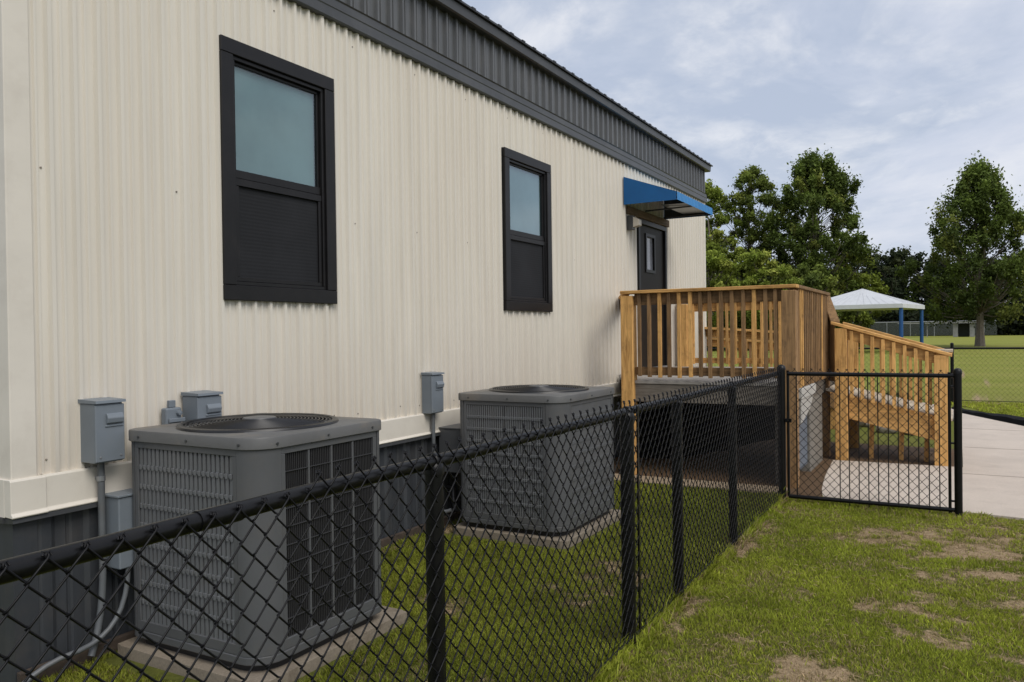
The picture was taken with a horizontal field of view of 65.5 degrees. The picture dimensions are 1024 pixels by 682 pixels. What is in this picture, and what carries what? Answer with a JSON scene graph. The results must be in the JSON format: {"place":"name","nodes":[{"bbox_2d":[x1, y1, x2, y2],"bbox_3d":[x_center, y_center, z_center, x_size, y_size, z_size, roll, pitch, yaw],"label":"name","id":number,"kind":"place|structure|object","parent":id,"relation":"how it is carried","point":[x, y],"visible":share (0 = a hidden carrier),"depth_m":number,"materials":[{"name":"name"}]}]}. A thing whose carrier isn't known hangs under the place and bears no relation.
{"place":"outdoors","nodes":[
{"label":"outdoors","id":0,"kind":"place"},
{"bbox_2d":[33,334,1023,681],"bbox_3d":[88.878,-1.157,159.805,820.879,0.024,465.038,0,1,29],"label":"ground","id":1,"kind":"structure","parent":0,"point":[983,362],"depth_m":4.82,"materials":[{"name":"green plant"}]},
{"bbox_2d":[118,606,406,681],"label":"concrete pad","id":2,"kind":"object","parent":1,"relation":"on","point":[142,651],"visible":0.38,"depth_m":3.89,"materials":[{"name":"grey concrete"}]},
{"bbox_2d":[129,413,381,670],"bbox_3d":[-1.323,0.962,4.205,0.959,1.131,0.924,0,1,29],"label":"condenser unit","id":3,"kind":"object","parent":2,"relation":"on","point":[184,468],"visible":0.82,"depth_m":3.86,"materials":[{"name":"grey metal"}]},
{"bbox_2d":[0,0,712,681],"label":"modular building","id":4,"kind":"structure","parent":1,"relation":"on","point":[356,208],"depth_m":5.25,"materials":[{"name":"beige metal"}]},
{"bbox_2d":[88,463,106,655],"bbox_3d":[-2.068,1.080,3.975,0.078,0.950,0.150,-1,1,-15],"label":"conduit","id":5,"kind":"object","parent":4,"relation":"attached to","point":[100,477],"visible":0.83,"depth_m":3.98,"materials":[{"name":"grey metal"}]},
{"bbox_2d":[78,397,125,463],"bbox_3d":[-2.045,0.445,3.987,0.156,0.315,0.162,0,1,29],"label":"disconnect box","id":6,"kind":"object","parent":4,"relation":"attached to","point":[102,432],"visible":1,"depth_m":3.94,"materials":[{"name":"grey metal"}]},
{"bbox_2d":[105,488,132,569],"bbox_3d":[-1.983,0.960,4.082,0.142,0.372,0.166,0,1,29],"label":"service box","id":7,"kind":"object","parent":4,"relation":"attached to","point":[119,510],"visible":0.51,"depth_m":4.01,"materials":[{"name":"grey metal"}]},
{"bbox_2d":[22,567,130,681],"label":"flexible conduit","id":8,"kind":"object","parent":7,"relation":"attached to","point":[92,643],"visible":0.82,"depth_m":3.90,"materials":[{"name":"grey plastic"}]},
{"bbox_2d":[161,400,184,424],"bbox_3d":[-1.865,0.454,4.391,0.071,0.255,0.110,0,1,29],"label":"junction box","id":9,"kind":"object","parent":4,"relation":"attached to","point":[171,413],"visible":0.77,"depth_m":4.37,"materials":[{"name":"grey metal"}]},
{"bbox_2d":[181,390,222,421],"bbox_3d":[-1.749,0.440,4.514,0.156,0.308,0.172,0,1,29],"label":"disconnect box","id":10,"kind":"object","parent":4,"relation":"attached to","point":[202,404],"visible":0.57,"depth_m":4.46,"materials":[{"name":"grey metal"}]},
{"bbox_2d":[219,34,336,303],"bbox_3d":[-1.513,-1.036,5.165,0.100,1.570,0.980,0,1,29],"label":"window frame","id":11,"kind":"structure","parent":4,"relation":"in","point":[277,123],"depth_m":5.14,"materials":[{"name":"black metal"}]},
{"bbox_2d":[421,372,443,413],"bbox_3d":[-0.641,0.421,6.519,0.127,0.335,0.172,0,1,29],"label":"disconnect box","id":12,"kind":"object","parent":4,"relation":"attached to","point":[432,392],"visible":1,"depth_m":6.47,"materials":[{"name":"grey metal"}]},
{"bbox_2d":[431,413,451,512],"bbox_3d":[-0.576,1.002,6.523,0.162,0.823,0.034,-1,1,6],"label":"conduit","id":13,"kind":"object","parent":4,"relation":"attached to","point":[433,442],"visible":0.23,"depth_m":6.51,"materials":[{"name":"grey metal"}]},
{"bbox_2d":[438,423,460,472],"bbox_3d":[-0.431,0.903,6.736,0.252,0.372,0.316,0,1,29],"label":"service box","id":14,"kind":"object","parent":4,"relation":"attached to","point":[450,434],"visible":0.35,"depth_m":6.61,"materials":[{"name":"grey metal"}]},
{"bbox_2d":[501,147,552,311],"bbox_3d":[0.141,-1.088,8.115,0.100,1.570,0.995,0,1,29],"label":"window frame","id":15,"kind":"structure","parent":4,"relation":"in","point":[526,180],"depth_m":8.12,"materials":[{"name":"black metal"}]},
{"bbox_2d":[627,215,641,230],"bbox_3d":[1.613,-1.561,10.512,0.172,0.190,0.100,0,1,29],"label":"wall lamp","id":16,"kind":"object","parent":4,"relation":"attached to","point":[633,222],"visible":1,"depth_m":10.48,"materials":[{"name":"white metal"}]},
{"bbox_2d":[640,225,664,366],"bbox_3d":[1.992,-0.627,11.428,0.060,1.993,1.066,0,1,29],"label":"door","id":17,"kind":"structure","parent":4,"relation":"in","point":[651,239],"depth_m":11.45,"materials":[{"name":"black metal"}]},
{"bbox_2d":[623,177,712,218],"bbox_3d":[2.177,-1.981,10.962,0.729,0.365,1.650,0,1,29],"label":"awning","id":18,"kind":"object","parent":4,"relation":"attached to","point":[676,204],"visible":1,"depth_m":10.39,"materials":[{"name":"blue metal"}]},
{"bbox_2d":[0,365,786,681],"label":"chain link fence","id":19,"kind":"object","parent":1,"relation":"on","point":[32,565],"visible":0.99,"depth_m":2.81,"materials":[{"name":"black metal"}]},
{"bbox_2d":[453,509,620,548],"bbox_3d":[0.239,1.522,6.675,1.048,0.078,1.168,0,1,29],"label":"concrete pad","id":20,"kind":"object","parent":1,"relation":"on","point":[461,526],"visible":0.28,"depth_m":6.21,"materials":[{"name":"grey concrete"}]},
{"bbox_2d":[458,384,613,535],"bbox_3d":[0.231,0.924,6.643,0.964,1.116,1.079,0,1,29],"label":"condenser unit","id":21,"kind":"object","parent":20,"relation":"on","point":[498,409],"visible":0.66,"depth_m":6.23,"materials":[{"name":"grey metal"}]},
{"bbox_2d":[446,485,460,512],"bbox_3d":[-0.458,1.325,6.657,0.080,0.210,0.311,-1,1,-35],"label":"refrigerant line","id":22,"kind":"object","parent":21,"relation":"attached to","point":[453,495],"visible":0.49,"depth_m":6.70,"materials":[{"name":"black plastic"}]},
{"bbox_2d":[614,473,787,493],"bbox_3d":[1.728,1.509,8.414,2.240,0.050,0.360,0,1,29],"label":"gravel strip","id":23,"kind":"object","parent":1,"relation":"on","point":[659,478],"visible":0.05,"depth_m":8.27,"materials":[{"name":"grey gravel"}]},
{"bbox_2d":[705,178,746,315],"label":"hardwood tree","id":24,"kind":"object","parent":1,"relation":"on","point":[714,196],"visible":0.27,"depth_m":68.60,"materials":[{"name":"green plant"}]},
{"bbox_2d":[706,245,763,350],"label":"bushy tree","id":25,"kind":"object","parent":1,"relation":"on","point":[715,260],"visible":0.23,"depth_m":62.09,"materials":[{"name":"green plant"}]},
{"bbox_2d":[706,247,803,342],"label":"bushy tree","id":26,"kind":"object","parent":1,"relation":"on","point":[757,260],"visible":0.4,"depth_m":61.49,"materials":[{"name":"green plant"}]},
{"bbox_2d":[705,164,809,320],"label":"hardwood tree","id":27,"kind":"object","parent":1,"relation":"on","point":[749,236],"visible":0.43,"depth_m":70.45,"materials":[{"name":"green plant"}]},
{"bbox_2d":[704,327,834,428],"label":"ramp","id":28,"kind":"structure","parent":1,"relation":"on","point":[749,347],"depth_m":13.50,"materials":[{"name":"brown wood"}]},
{"bbox_2d":[614,439,953,502],"bbox_3d":[3.192,1.482,9.553,3.800,0.050,4.260,0,1,29],"label":"concrete slab","id":29,"kind":"object","parent":1,"relation":"on","point":[825,466],"visible":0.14,"depth_m":9.50,"materials":[{"name":"grey concrete"}]},
{"bbox_2d":[619,284,834,488],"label":"wooden deck","id":30,"kind":"structure","parent":29,"relation":"on","point":[801,324],"depth_m":8.64,"materials":[{"name":"brown wood"}]},
{"bbox_2d":[638,401,774,458],"bbox_3d":[2.315,1.043,9.681,1.950,0.860,0.136,0,1,29],"label":"black sheeting","id":31,"kind":"object","parent":30,"relation":"hanging from","point":[659,432],"visible":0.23,"depth_m":9.70,"materials":[{"name":"plastic"}]},
{"bbox_2d":[826,296,952,465],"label":"wooden ramp","id":32,"kind":"structure","parent":29,"relation":"on","point":[846,339],"depth_m":9.54,"materials":[{"name":"brown wood"}]},
{"bbox_2d":[772,262,861,327],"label":"bushy tree","id":33,"kind":"object","parent":1,"relation":"on","point":[816,278],"visible":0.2,"depth_m":61.60,"materials":[{"name":"green plant"}]},
{"bbox_2d":[754,147,880,327],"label":"oak tree","id":34,"kind":"object","parent":1,"relation":"on","point":[813,193],"visible":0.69,"depth_m":66.45,"materials":[{"name":"green plant"}]},
{"bbox_2d":[828,250,891,346],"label":"bushy tree","id":35,"kind":"object","parent":1,"relation":"on","point":[865,320],"visible":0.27,"depth_m":67.54,"materials":[{"name":"green plant"}]},
{"bbox_2d":[707,343,1023,402],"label":"field fence","id":36,"kind":"object","parent":1,"relation":"on","point":[951,359],"visible":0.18,"depth_m":16.67,"materials":[{"name":"black metal"}]},
{"bbox_2d":[859,422,874,426],"bbox_3d":[5.809,1.349,13.030,0.256,0.185,0.210,0,1,29],"label":"rock","id":37,"kind":"object","parent":1,"relation":"on","point":[861,424],"visible":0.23,"depth_m":13.01,"materials":[{"name":"grey stone"}]},
{"bbox_2d":[713,307,1023,335],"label":"undergrowth","id":38,"kind":"object","parent":1,"relation":"on","point":[1015,327],"visible":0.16,"depth_m":151.97,"materials":[{"name":"green plant"}]},
{"bbox_2d":[837,250,909,294],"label":"background tree","id":39,"kind":"object","parent":1,"relation":"on","point":[882,275],"visible":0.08,"depth_m":164.68,"materials":[{"name":"green plant"}]},
{"bbox_2d":[831,288,924,342],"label":"shade pavilion","id":40,"kind":"structure","parent":1,"relation":"on","point":[862,299],"depth_m":51.84,"materials":[{"name":"white metal"}]},
{"bbox_2d":[876,426,897,433],"bbox_3d":[5.781,1.343,12.268,0.323,0.230,0.258,0,1,29],"label":"rock","id":41,"kind":"object","parent":1,"relation":"on","point":[883,430],"visible":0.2,"depth_m":12.18,"materials":[{"name":"grey stone"}]},
{"bbox_2d":[863,245,937,335],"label":"background tree","id":42,"kind":"object","parent":1,"relation":"on","point":[898,256],"visible":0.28,"depth_m":159.15,"materials":[{"name":"green plant"}]},
{"bbox_2d":[891,257,974,335],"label":"background tree","id":43,"kind":"object","parent":1,"relation":"on","point":[923,269],"visible":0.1,"depth_m":158.55,"materials":[{"name":"green plant"}]},
{"bbox_2d":[874,320,995,335],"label":"backstop fence","id":44,"kind":"object","parent":1,"relation":"on","point":[926,321],"visible":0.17,"depth_m":149.27,"materials":[{"name":"metal"}]},
{"bbox_2d":[898,322,974,336],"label":"dugout","id":45,"kind":"object","parent":1,"relation":"on","point":[961,329],"visible":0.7,"depth_m":131.27,"materials":[{"name":"black metal"}]},
{"bbox_2d":[953,368,962,515],"bbox_3d":[3.759,0.880,6.713,0.068,1.306,0.068,0,1,29],"label":"gate post","id":46,"kind":"object","parent":1,"relation":"on","point":[958,465],"visible":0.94,"depth_m":6.69,"materials":[{"name":"black metal"}]},
{"bbox_2d":[784,368,954,512],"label":"chain link gate","id":47,"kind":"structure","parent":46,"relation":"attached to","point":[919,375],"depth_m":7.02,"materials":[{"name":"black metal"}]},
{"bbox_2d":[894,150,1023,346],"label":"tree","id":48,"kind":"object","parent":1,"relation":"on","point":[979,186],"visible":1,"depth_m":64.39,"materials":[{"name":"green plant"}]},
{"bbox_2d":[947,256,1023,334],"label":"background tree","id":49,"kind":"object","parent":1,"relation":"on","point":[994,262],"visible":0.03,"depth_m":156.12,"materials":[{"name":"green plant"}]},
{"bbox_2d":[951,406,1023,425],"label":"silt fabric","id":50,"kind":"object","parent":1,"relation":"on","point":[1016,420],"visible":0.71,"depth_m":13.71,"materials":[{"name":"black fabric"}]},
{"bbox_2d":[994,254,1023,334],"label":"background tree","id":51,"kind":"object","parent":1,"relation":"on","point":[1020,300],"visible":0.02,"depth_m":146.45,"materials":[{"name":"green plant"}]},
{"bbox_2d":[462,0,1023,299],"label":"sky","id":52,"kind":"structure","parent":0,"point":[901,92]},
{"bbox_2d":[822,402,1023,520],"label":"concrete path","id":53,"kind":"structure","parent":0,"point":[1001,495],"depth_m":8.47,"materials":[{"name":"grey concrete"}]},
{"bbox_2d":[962,428,1023,477],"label":"path joints","id":54,"kind":"object","parent":53,"relation":"on","point":[993,448],"visible":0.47,"depth_m":10.28,"materials":[{"name":"grey concrete"}]}
]}

